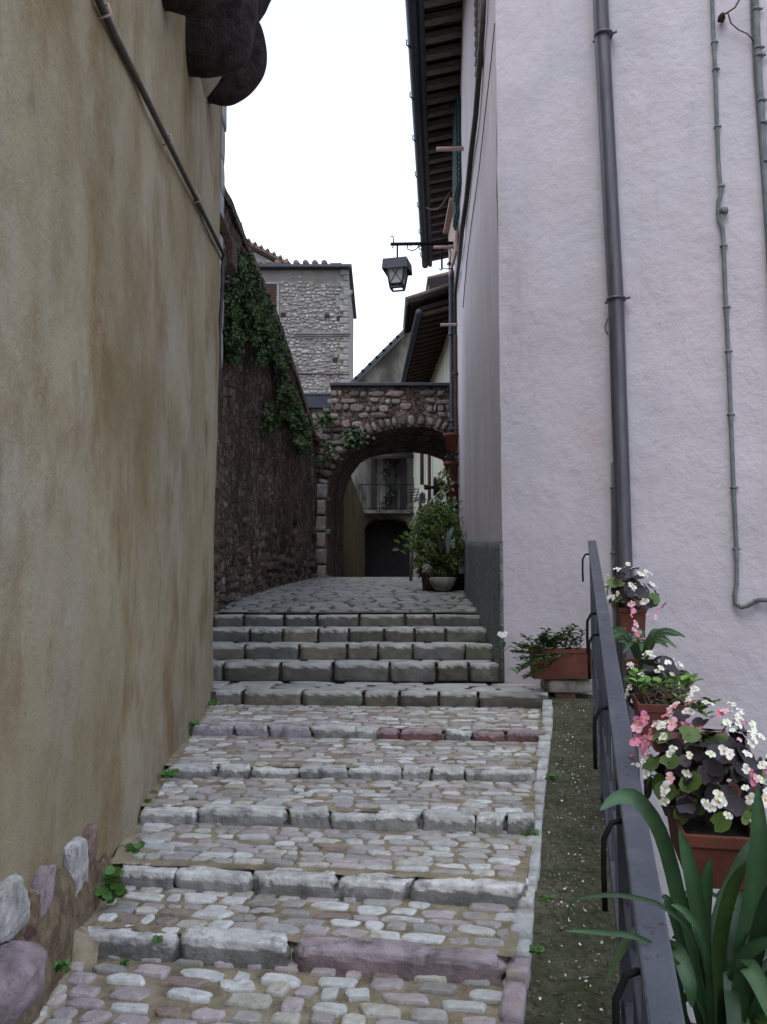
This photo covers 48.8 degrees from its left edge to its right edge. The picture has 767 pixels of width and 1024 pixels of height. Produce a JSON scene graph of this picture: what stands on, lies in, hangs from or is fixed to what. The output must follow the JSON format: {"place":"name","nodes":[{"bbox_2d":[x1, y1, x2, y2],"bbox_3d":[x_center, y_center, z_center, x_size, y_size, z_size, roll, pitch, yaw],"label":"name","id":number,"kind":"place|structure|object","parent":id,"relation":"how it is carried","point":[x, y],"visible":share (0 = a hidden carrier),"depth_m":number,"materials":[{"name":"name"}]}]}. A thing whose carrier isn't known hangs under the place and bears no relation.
{"place":"outdoors","nodes":[
{"label":"outdoors","id":0,"kind":"place"},
{"bbox_2d":[46,857,113,1012],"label":"soil bank","id":1,"kind":"structure","parent":0,"point":[85,947],"depth_m":3.24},
{"bbox_2d":[53,958,70,972],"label":"weed","id":2,"kind":"object","parent":1,"relation":"on","point":[60,965],"visible":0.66,"depth_m":3.00,"materials":[{"name":"green plant"}]},
{"bbox_2d":[224,0,448,377],"label":"sky","id":3,"kind":"structure","parent":0,"point":[320,156],"materials":[{"name":"white"}]},
{"bbox_2d":[218,577,477,616],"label":"path","id":4,"kind":"structure","parent":0,"point":[359,613],"depth_m":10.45,"materials":[{"name":"grey stone"}]},
{"bbox_2d":[213,187,318,622],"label":"garden wall","id":5,"kind":"structure","parent":4,"relation":"on","point":[265,531],"depth_m":12.24,"materials":[{"name":"stone"}]},
{"bbox_2d":[223,270,248,363],"bbox_3d":[-1.848,-2.461,10.405,0.331,1.453,2.525,0,-5,-4],"label":"ivy","id":6,"kind":"object","parent":5,"relation":"attached to","point":[235,327],"visible":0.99,"depth_m":10.21,"materials":[{"name":"green plant"}]},
{"bbox_2d":[254,403,280,435],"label":"wall plant","id":7,"kind":"object","parent":5,"relation":"attached to","point":[269,423],"depth_m":12.56,"materials":[{"name":"green plant"}]},
{"bbox_2d":[236,249,313,454],"bbox_3d":[-1.547,-2.244,13.454,0.515,2.450,7.160,0,-5,5],"label":"ivy","id":8,"kind":"object","parent":5,"relation":"attached to","point":[265,335],"visible":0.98,"depth_m":12.34,"materials":[{"name":"green plant"}]},
{"bbox_2d":[343,478,364,613],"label":"lane wall","id":9,"kind":"structure","parent":4,"relation":"on","point":[353,541],"depth_m":27.13,"materials":[{"name":"beige paint"}]},
{"bbox_2d":[304,382,500,616],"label":"arch wall","id":10,"kind":"structure","parent":4,"relation":"on","point":[402,417],"depth_m":17.89,"materials":[{"name":"stone"}]},
{"bbox_2d":[312,409,338,427],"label":"wall plant","id":11,"kind":"object","parent":10,"relation":"attached to","point":[324,417],"depth_m":17.72,"materials":[{"name":"green plant"}]},
{"bbox_2d":[311,424,343,468],"bbox_3d":[-1.349,-1.416,17.277,0.577,0.970,1.289,-3,-6,27],"label":"wall plant","id":12,"kind":"object","parent":10,"relation":"attached to","point":[329,446],"depth_m":17.67,"materials":[{"name":"green plant"}]},
{"bbox_2d":[341,425,375,449],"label":"wall plant","id":13,"kind":"object","parent":10,"relation":"attached to","point":[355,437],"depth_m":17.66,"materials":[{"name":"green plant"}]},
{"bbox_2d":[400,299,455,613],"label":"cream house","id":14,"kind":"structure","parent":4,"relation":"on","point":[427,357],"depth_m":25.22,"materials":[{"name":"beige paint"}]},
{"bbox_2d":[410,477,418,502],"bbox_3d":[1.416,-0.898,34.241,0.722,1.055,0.038,0,-5,0],"label":"flower rack","id":15,"kind":"object","parent":14,"relation":"attached to","point":[414,492],"visible":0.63,"depth_m":34.21,"materials":[{"name":"black metal"}]},
{"bbox_2d":[420,454,423,484],"bbox_3d":[1.424,-2.520,31.381,0.129,3.022,0.129,2,-6,-22],"label":"drainpipe","id":16,"kind":"object","parent":14,"relation":"attached to","point":[422,468],"visible":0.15,"depth_m":31.24,"materials":[{"name":"brown metal"}]},
{"bbox_2d":[419,492,425,575],"bbox_3d":[1.332,0.738,29.061,0.238,2.915,0.120,0,-5,0],"label":"bent pipe","id":17,"kind":"object","parent":14,"relation":"attached to","point":[421,496],"visible":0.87,"depth_m":29.13,"materials":[{"name":"black metal"}]},
{"bbox_2d":[403,284,448,334],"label":"roof","id":18,"kind":"structure","parent":14,"relation":"attached to","point":[413,303],"depth_m":21.69,"materials":[{"name":"brown wood"}]},
{"bbox_2d":[425,271,448,289],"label":"roof","id":19,"kind":"structure","parent":18,"relation":"on","point":[437,280],"depth_m":24.76,"materials":[{"name":"tile"}]},
{"bbox_2d":[427,455,430,500],"bbox_3d":[1.531,-1.731,28.292,0.111,5.180,0.111,2,-6,-22],"label":"drainpipe","id":20,"kind":"object","parent":14,"relation":"attached to","point":[429,472],"visible":0.31,"depth_m":28.20,"materials":[{"name":"brown metal"}]},
{"bbox_2d":[424,479,440,503],"bbox_3d":[1.479,-0.572,25.620,0.521,0.850,0.300,0,-5,0],"label":"wall lamp","id":21,"kind":"object","parent":14,"relation":"attached to","point":[436,489],"visible":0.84,"depth_m":25.50,"materials":[{"name":"black metal"}]},
{"bbox_2d":[408,468,453,580],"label":"climber stems","id":22,"kind":"object","parent":4,"relation":"on","point":[444,473],"visible":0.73,"depth_m":15.51,"materials":[{"name":"green plant"}]},
{"bbox_2d":[420,572,444,590],"bbox_3d":[0.739,1.041,12.608,0.389,0.280,0.389,0,-5,0],"label":"flower pot","id":23,"kind":"object","parent":4,"relation":"on","point":[426,583],"visible":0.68,"depth_m":12.47,"materials":[{"name":"brown ceramic"}]},
{"bbox_2d":[407,474,463,572],"bbox_3d":[0.992,0.310,14.291,1.247,1.822,1.492,0,-5,0],"label":"broad leaved plant","id":24,"kind":"object","parent":4,"relation":"on","point":[442,497],"visible":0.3,"depth_m":14.26,"materials":[{"name":"green plant"}]},
{"bbox_2d":[429,577,455,590],"bbox_3d":[0.860,1.052,12.306,0.398,0.200,0.394,0,-5,0],"label":"stone bowl","id":25,"kind":"object","parent":4,"relation":"on","point":[442,583],"visible":1,"depth_m":12.17,"materials":[{"name":"stone"}]},
{"bbox_2d":[404,499,465,578],"bbox_3d":[0.864,0.440,12.635,1.122,1.320,0.965,0,-5,0],"label":"potted bush","id":26,"kind":"object","parent":25,"relation":"in","point":[435,558],"visible":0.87,"depth_m":12.48,"materials":[{"name":"green plant"}]},
{"bbox_2d":[392,532,431,565],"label":"laurel sprig","id":27,"kind":"object","parent":26,"relation":"attached to","point":[406,545],"visible":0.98,"depth_m":12.45,"materials":[{"name":"green plant"}]},
{"bbox_2d":[432,517,453,552],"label":"sword leaves","id":28,"kind":"object","parent":26,"relation":"in","point":[448,537],"visible":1,"depth_m":12.29,"materials":[{"name":"green plant"}]},
{"bbox_2d":[448,574,463,589],"bbox_3d":[1.079,1.065,12.757,0.367,0.260,0.367,0,-5,0],"label":"flower pot","id":29,"kind":"object","parent":4,"relation":"on","point":[459,583],"visible":0.38,"depth_m":12.62,"materials":[{"name":"plastic"}]},
{"label":"ground","id":30,"kind":"structure","parent":0,"visible":0},
{"bbox_2d":[0,0,270,942],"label":"ochre house","id":31,"kind":"structure","parent":30,"relation":"on","point":[108,340],"depth_m":3.83,"materials":[{"name":"paint"}]},
{"bbox_2d":[0,873,30,944],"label":"foundation stone","id":32,"kind":"object","parent":31,"relation":"attached to","point":[15,903],"visible":0.98,"depth_m":2.62,"materials":[{"name":"stone"}]},
{"bbox_2d":[22,925,37,940],"bbox_3d":[-1.199,1.425,2.818,0.079,0.122,0.184,0,-5,0],"label":"foundation stone","id":33,"kind":"object","parent":31,"relation":"attached to","point":[31,931],"visible":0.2,"depth_m":2.78,"materials":[{"name":"stone"}]},
{"bbox_2d":[28,891,40,927],"bbox_3d":[-1.201,1.362,2.846,0.079,0.150,0.107,0,-5,0],"label":"foundation stone","id":34,"kind":"object","parent":31,"relation":"attached to","point":[35,905],"visible":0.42,"depth_m":2.84,"materials":[{"name":"stone"}]},
{"bbox_2d":[30,864,55,917],"bbox_3d":[-1.210,1.339,2.955,0.081,0.171,0.238,0,-5,0],"label":"foundation stone","id":35,"kind":"object","parent":31,"relation":"attached to","point":[43,882],"visible":0.6,"depth_m":2.95,"materials":[{"name":"stone"}]},
{"bbox_2d":[9,853,108,1023],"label":"broken plaster","id":36,"kind":"object","parent":31,"relation":"attached to","point":[56,928],"visible":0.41,"depth_m":3.11,"materials":[{"name":"beige paint"}]},
{"bbox_2d":[63,836,88,892],"bbox_3d":[-1.249,1.455,3.414,0.081,0.284,0.256,0,-5,0],"label":"foundation stone","id":37,"kind":"object","parent":31,"relation":"attached to","point":[75,857],"visible":0.58,"depth_m":3.35,"materials":[{"name":"stone"}]},
{"bbox_2d":[82,823,98,867],"bbox_3d":[-1.261,1.425,3.591,0.080,0.175,0.192,0,-5,0],"label":"foundation stone","id":38,"kind":"object","parent":31,"relation":"attached to","point":[90,834],"visible":0.52,"depth_m":3.56,"materials":[{"name":"stone"}]},
{"bbox_2d":[94,0,225,422],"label":"cable","id":39,"kind":"object","parent":31,"relation":"attached to","point":[106,15],"visible":0.98,"depth_m":5.06,"materials":[{"name":"rubber"}]},
{"bbox_2d":[194,200,224,269],"bbox_3d":[-1.547,-2.457,7.608,0.017,0.319,2.172,0,-5,-5],"label":"wire","id":40,"kind":"object","parent":31,"relation":"attached to","point":[207,230],"visible":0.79,"depth_m":7.33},
{"bbox_2d":[219,106,226,367],"bbox_3d":[-2.081,-3.274,8.951,0.723,3.416,0.610,0,-5,0],"label":"drainpipe","id":41,"kind":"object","parent":31,"relation":"attached to","point":[224,119],"depth_m":9.15,"materials":[{"name":"grey metal"}]},
{"bbox_2d":[33,704,545,1023],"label":"cobbled staircase","id":42,"kind":"structure","parent":30,"relation":"on","point":[315,864],"depth_m":3.78,"materials":[{"name":"stone"}]},
{"bbox_2d":[0,940,47,1023],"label":"boulder","id":43,"kind":"object","parent":42,"relation":"on","point":[23,964],"visible":1,"depth_m":2.48,"materials":[{"name":"stone"}]},
{"bbox_2d":[94,865,126,903],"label":"weed","id":44,"kind":"object","parent":42,"relation":"on","point":[109,877],"visible":1,"depth_m":3.54,"materials":[{"name":"green plant"}]},
{"bbox_2d":[119,958,129,965],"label":"weed","id":45,"kind":"object","parent":42,"relation":"on","point":[124,962],"visible":1,"depth_m":3.20,"materials":[{"name":"green plant"}]},
{"bbox_2d":[124,840,145,852],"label":"weed","id":46,"kind":"object","parent":42,"relation":"on","point":[136,848],"visible":1,"depth_m":3.60,"materials":[{"name":"green plant"}]},
{"bbox_2d":[153,935,162,943],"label":"weed","id":47,"kind":"object","parent":42,"relation":"on","point":[157,939],"visible":1,"depth_m":3.25,"materials":[{"name":"green plant"}]},
{"bbox_2d":[158,768,178,777],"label":"weed","id":48,"kind":"object","parent":42,"relation":"on","point":[166,773],"visible":1,"depth_m":5.20,"materials":[{"name":"green plant"}]},
{"bbox_2d":[188,720,199,726],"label":"weed","id":49,"kind":"object","parent":42,"relation":"on","point":[192,723],"visible":0.99,"depth_m":6.50,"materials":[{"name":"green plant"}]},
{"bbox_2d":[208,699,219,705],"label":"weed","id":50,"kind":"object","parent":42,"relation":"on","point":[213,702],"visible":1,"depth_m":7.49,"materials":[{"name":"green plant"}]},
{"bbox_2d":[521,829,538,835],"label":"weed","id":51,"kind":"object","parent":42,"relation":"on","point":[529,832],"visible":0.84,"depth_m":4.35,"materials":[{"name":"green plant"}]},
{"bbox_2d":[257,260,356,392],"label":"stone tower house","id":52,"kind":"structure","parent":30,"relation":"on","point":[314,303],"depth_m":51.31,"materials":[{"name":"stone"}]},
{"bbox_2d":[248,238,287,263],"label":"roof","id":53,"kind":"structure","parent":52,"relation":"on","point":[262,254],"depth_m":57.28,"materials":[{"name":"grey tile"}]},
{"bbox_2d":[266,282,278,314],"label":"window","id":54,"kind":"structure","parent":52,"relation":"in","point":[273,287],"depth_m":51.34,"materials":[{"name":"wood"}]},
{"bbox_2d":[211,614,549,711],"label":"stone staircase","id":55,"kind":"structure","parent":30,"relation":"on","point":[415,660],"depth_m":8.69,"materials":[{"name":"grey stone"}]},
{"bbox_2d":[257,632,265,635],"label":"weed","id":56,"kind":"object","parent":55,"relation":"on","point":[261,633],"visible":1,"depth_m":9.30,"materials":[{"name":"green plant"}]},
{"bbox_2d":[350,330,413,576],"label":"gable house","id":57,"kind":"structure","parent":30,"relation":"on","point":[383,529],"depth_m":38.75,"materials":[{"name":"paint"}]},
{"bbox_2d":[380,458,395,509],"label":"vine","id":58,"kind":"object","parent":57,"relation":"on","point":[387,471],"visible":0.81,"depth_m":37.94,"materials":[{"name":"green plant"}]},
{"bbox_2d":[364,519,412,576],"bbox_3d":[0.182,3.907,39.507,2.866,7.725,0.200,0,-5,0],"label":"door","id":59,"kind":"structure","parent":57,"relation":"in","point":[380,560],"depth_m":39.60,"materials":[{"name":"black wood"}]},
{"bbox_2d":[524,692,620,1023],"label":"concrete ramp","id":60,"kind":"structure","parent":30,"relation":"on","point":[548,987],"depth_m":3.76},
{"bbox_2d":[497,699,553,1023],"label":"kerb","id":61,"kind":"structure","parent":60,"relation":"on","point":[514,993],"depth_m":3.49,"materials":[{"name":"grey stone"}]},
{"bbox_2d":[529,944,544,955],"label":"weed","id":62,"kind":"object","parent":61,"relation":"on","point":[538,949],"visible":1,"depth_m":3.10,"materials":[{"name":"green plant"}]},
{"bbox_2d":[537,894,553,902],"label":"weed","id":63,"kind":"object","parent":61,"relation":"on","point":[547,897],"visible":1,"depth_m":3.55,"materials":[{"name":"green plant"}]},
{"bbox_2d":[544,773,559,780],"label":"weed","id":64,"kind":"object","parent":61,"relation":"on","point":[553,777],"visible":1,"depth_m":4.90,"materials":[{"name":"green plant"}]},
{"bbox_2d":[551,692,575,697],"bbox_3d":[1.663,1.687,7.821,0.204,0.083,0.204,0,-5,0],"label":"brick","id":65,"kind":"object","parent":60,"relation":"on","point":[562,695],"visible":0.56,"depth_m":7.72,"materials":[{"name":"brick"}]},
{"bbox_2d":[540,679,591,692],"bbox_3d":[1.700,1.601,7.840,0.454,0.115,0.330,0,-5,0],"label":"slab stone","id":66,"kind":"object","parent":65,"relation":"on","point":[569,685],"visible":0.82,"depth_m":7.68,"materials":[{"name":"stone"}]},
{"bbox_2d":[528,648,591,678],"bbox_3d":[1.627,1.388,7.737,0.570,0.265,0.200,0,-5,0],"label":"planter box","id":67,"kind":"object","parent":66,"relation":"on","point":[575,666],"visible":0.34,"depth_m":7.65,"materials":[{"name":"ceramic"}]},
{"bbox_2d":[509,623,585,678],"bbox_3d":[1.467,1.250,7.639,0.826,0.483,0.431,1,-6,-12],"label":"herb","id":68,"kind":"object","parent":67,"relation":"in","point":[552,642],"visible":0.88,"depth_m":7.62,"materials":[{"name":"green plant"}]},
{"bbox_2d":[497,631,517,650],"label":"stray flower","id":69,"kind":"object","parent":68,"relation":"on","point":[502,634],"visible":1,"depth_m":7.38,"materials":[{"name":"white plant"}]},
{"bbox_2d":[539,705,603,1023],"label":"fallen petals","id":70,"kind":"object","parent":60,"relation":"on","point":[601,1009],"visible":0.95,"depth_m":3.87,"materials":[{"name":"white plant"}]},
{"bbox_2d":[524,701,620,1022],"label":"gravel","id":71,"kind":"structure","parent":60,"relation":"on","point":[534,990],"depth_m":4.14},
{"bbox_2d":[582,540,684,1023],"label":"iron railing","id":72,"kind":"object","parent":60,"relation":"on","point":[647,991],"visible":0.98,"depth_m":2.56,"materials":[{"name":"grey metal"}]},
{"bbox_2d":[615,607,646,632],"bbox_3d":[1.857,0.806,6.345,0.200,0.180,0.500,-1,-6,13],"label":"planter box","id":73,"kind":"object","parent":72,"relation":"attached to","point":[625,618],"visible":0.54,"depth_m":6.12,"materials":[{"name":"ceramic"}]},
{"bbox_2d":[605,562,660,612],"bbox_3d":[1.824,0.556,6.254,0.445,0.371,0.571,0,-5,0],"label":"begonia","id":74,"kind":"object","parent":73,"relation":"in","point":[622,597],"visible":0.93,"depth_m":6.13,"materials":[{"name":"white plant"}]},
{"bbox_2d":[667,802,750,890],"bbox_3d":[0.981,0.984,2.546,0.215,0.145,0.500,-1,-6,13],"label":"planter box","id":75,"kind":"object","parent":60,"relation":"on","point":[719,849],"visible":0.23,"depth_m":2.33,"materials":[{"name":"ceramic"}]},
{"bbox_2d":[628,694,766,832],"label":"begonia","id":76,"kind":"object","parent":75,"relation":"in","point":[697,767],"visible":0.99,"depth_m":2.48,"materials":[{"name":"white plant"}]},
{"bbox_2d":[405,0,766,1022],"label":"pink house","id":77,"kind":"structure","parent":30,"relation":"on","point":[535,420],"depth_m":8.09,"materials":[{"name":"paint"}]},
{"bbox_2d":[382,236,452,291],"bbox_3d":[0.719,-4.850,16.336,1.428,1.042,0.500,-1,-6,14],"label":"street lantern","id":78,"kind":"object","parent":77,"relation":"attached to","point":[397,270],"visible":1,"depth_m":16.36,"materials":[{"name":"black metal"}]},
{"bbox_2d":[426,188,452,209],"bbox_3d":[1.151,-6.307,16.847,0.048,0.807,0.881,-5,-7,43],"label":"wire","id":79,"kind":"object","parent":77,"relation":"attached to","point":[441,204],"visible":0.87,"depth_m":16.83,"materials":[{"name":"metal"}]},
{"bbox_2d":[434,245,453,248],"bbox_3d":[1.223,-5.130,16.361,0.501,0.073,0.063,0,-5,0],"label":"clay rod","id":80,"kind":"object","parent":77,"relation":"attached to","point":[445,247],"visible":0.66,"depth_m":16.34,"materials":[{"name":"beige ceramic"}]},
{"bbox_2d":[440,323,457,326],"bbox_3d":[1.353,-3.824,17.241,0.382,0.073,0.063,0,-5,0],"label":"clay rod","id":81,"kind":"object","parent":77,"relation":"attached to","point":[448,324],"visible":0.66,"depth_m":17.22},
{"bbox_2d":[436,146,463,151],"bbox_3d":[0.999,-5.403,12.570,0.422,0.073,0.063,0,-5,0],"label":"clay rod","id":82,"kind":"object","parent":77,"relation":"attached to","point":[455,148],"visible":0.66,"depth_m":12.54,"materials":[{"name":"beige ceramic"}]},
{"bbox_2d":[447,234,453,459],"bbox_3d":[1.417,-3.697,17.581,0.147,5.500,0.147,0,-5,0],"label":"drainpipe","id":83,"kind":"object","parent":77,"relation":"attached to","point":[451,348],"visible":0.5,"depth_m":17.50,"materials":[{"name":"grey metal"}]},
{"bbox_2d":[443,197,457,276],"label":"wall","id":84,"kind":"structure","parent":77,"relation":"attached to","point":[450,231],"depth_m":16.60,"materials":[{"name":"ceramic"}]},
{"bbox_2d":[443,432,458,452],"bbox_3d":[1.297,-1.323,16.199,0.302,0.360,0.302,0,-5,0],"label":"flower pot","id":85,"kind":"object","parent":77,"relation":"attached to","point":[451,438],"visible":1,"depth_m":16.10,"materials":[{"name":"ceramic"}]},
{"bbox_2d":[445,428,457,432],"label":"succulent","id":86,"kind":"object","parent":85,"relation":"in","point":[452,430],"visible":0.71,"depth_m":16.20,"materials":[{"name":"green plant"}]},
{"bbox_2d":[443,461,458,480],"bbox_3d":[1.311,-0.784,16.348,0.302,0.360,0.302,0,-5,0],"label":"flower pot","id":87,"kind":"object","parent":77,"relation":"attached to","point":[452,466],"visible":0.95,"depth_m":16.25,"materials":[{"name":"ceramic"}]},
{"bbox_2d":[439,454,458,461],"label":"succulent","id":88,"kind":"object","parent":87,"relation":"in","point":[449,459],"visible":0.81,"depth_m":16.36,"materials":[{"name":"green plant"}]},
{"bbox_2d":[444,484,458,502],"bbox_3d":[1.325,-0.355,16.508,0.302,0.360,0.302,0,-5,0],"label":"flower pot","id":89,"kind":"object","parent":77,"relation":"attached to","point":[451,493],"visible":0.67,"depth_m":16.41,"materials":[{"name":"ceramic"}]},
{"bbox_2d":[453,334,458,573],"bbox_3d":[1.456,-1.176,16.888,0.107,4.850,0.107,0,-5,0],"label":"drainpipe","id":90,"kind":"object","parent":77,"relation":"attached to","point":[455,375],"visible":0.59,"depth_m":16.95,"materials":[{"name":"grey metal"}]},
{"bbox_2d":[452,95,461,229],"bbox_3d":[1.266,-5.987,14.636,0.130,1.500,1.804,0,-5,4],"label":"green window","id":91,"kind":"structure","parent":77,"relation":"attached to","point":[456,172],"depth_m":13.97,"materials":[{"name":"paint"}]},
{"bbox_2d":[454,0,485,333],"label":"cable","id":92,"kind":"object","parent":77,"relation":"attached to","point":[475,112],"visible":0.79,"depth_m":10.63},
{"bbox_2d":[474,0,479,76],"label":"window shutter","id":93,"kind":"object","parent":77,"relation":"attached to","point":[476,16],"depth_m":10.16,"materials":[{"name":"black wood"}]},
{"bbox_2d":[463,23,494,305],"bbox_3d":[1.159,-4.149,10.835,0.078,1.834,3.775,0,-5,0],"label":"wire","id":94,"kind":"object","parent":77,"relation":"attached to","point":[480,157],"visible":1,"depth_m":10.10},
{"bbox_2d":[610,462,618,661],"bbox_3d":[2.147,0.928,7.775,0.088,2.786,0.092,0,-5,0],"label":"thin pipe","id":95,"kind":"object","parent":77,"relation":"attached to","point":[613,553],"visible":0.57,"depth_m":7.81,"materials":[{"name":"grey metal"}]},
{"bbox_2d":[592,0,639,775],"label":"drainpipe","id":96,"kind":"object","parent":77,"relation":"attached to","point":[616,298],"visible":0.58,"depth_m":7.87,"materials":[{"name":"grey metal"}]},
{"bbox_2d":[624,659,657,684],"bbox_3d":[1.654,1.044,5.418,0.190,0.170,0.450,-1,-6,13],"label":"planter box","id":97,"kind":"object","parent":77,"relation":"attached to","point":[634,661],"visible":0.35,"depth_m":5.58,"materials":[{"name":"ceramic"}]},
{"bbox_2d":[612,600,684,658],"bbox_3d":[1.625,0.756,5.442,0.483,0.374,0.425,2,-6,-18],"label":"pink flower plant","id":98,"kind":"object","parent":97,"relation":"in","point":[638,645],"visible":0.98,"depth_m":5.36,"materials":[{"name":"green plant"}]},
{"bbox_2d":[631,693,687,743],"bbox_3d":[1.269,0.955,3.898,0.210,0.180,0.420,-1,-6,13],"label":"planter box","id":99,"kind":"object","parent":77,"relation":"attached to","point":[655,711],"visible":0.49,"depth_m":3.71,"materials":[{"name":"ceramic"}]},
{"bbox_2d":[624,649,699,708],"bbox_3d":[1.478,0.917,4.571,0.404,0.344,0.560,0,-5,0],"label":"begonia","id":100,"kind":"object","parent":99,"relation":"in","point":[666,665],"visible":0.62,"depth_m":4.50,"materials":[{"name":"white plant"}]},
{"bbox_2d":[626,667,721,717],"bbox_3d":[1.356,0.851,3.938,0.438,0.209,0.651,-2,-6,17],"label":"herb","id":101,"kind":"object","parent":99,"relation":"in","point":[686,681],"visible":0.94,"depth_m":3.92,"materials":[{"name":"green plant"}]},
{"bbox_2d":[720,207,728,213],"bbox_3d":[2.983,-2.643,7.401,0.072,0.062,0.062,0,-5,0],"label":"insulator","id":102,"kind":"object","parent":77,"relation":"attached to","point":[724,210],"visible":1,"depth_m":7.38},
{"bbox_2d":[717,0,753,41],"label":"insulator wire","id":103,"kind":"object","parent":77,"relation":"attached to","point":[721,17],"visible":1,"depth_m":7.46,"materials":[{"name":"brown plastic"}]},
{"bbox_2d":[710,0,766,609],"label":"conduit","id":104,"kind":"object","parent":77,"relation":"attached to","point":[726,307],"visible":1,"depth_m":7.32,"materials":[{"name":"grey metal"}]},
{"bbox_2d":[750,0,766,263],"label":"conduit","id":105,"kind":"object","parent":77,"relation":"attached to","point":[752,36],"visible":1,"depth_m":7.33,"materials":[{"name":"grey metal"}]},
{"bbox_2d":[752,0,766,258],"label":"conduit","id":106,"kind":"object","parent":77,"relation":"attached to","point":[759,55],"visible":1,"depth_m":7.26,"materials":[{"name":"grey metal"}]},
{"bbox_3d":[0.800,1.505,1.982,0.410,0.381,0.410,0,-5,0],"label":"flower pot","id":107,"kind":"object","parent":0,"visible":0},
{"bbox_2d":[565,785,766,1023],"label":"strap leaved plant","id":108,"kind":"object","parent":107,"relation":"in","point":[720,956],"visible":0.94,"depth_m":1.94,"materials":[{"name":"green plant"}]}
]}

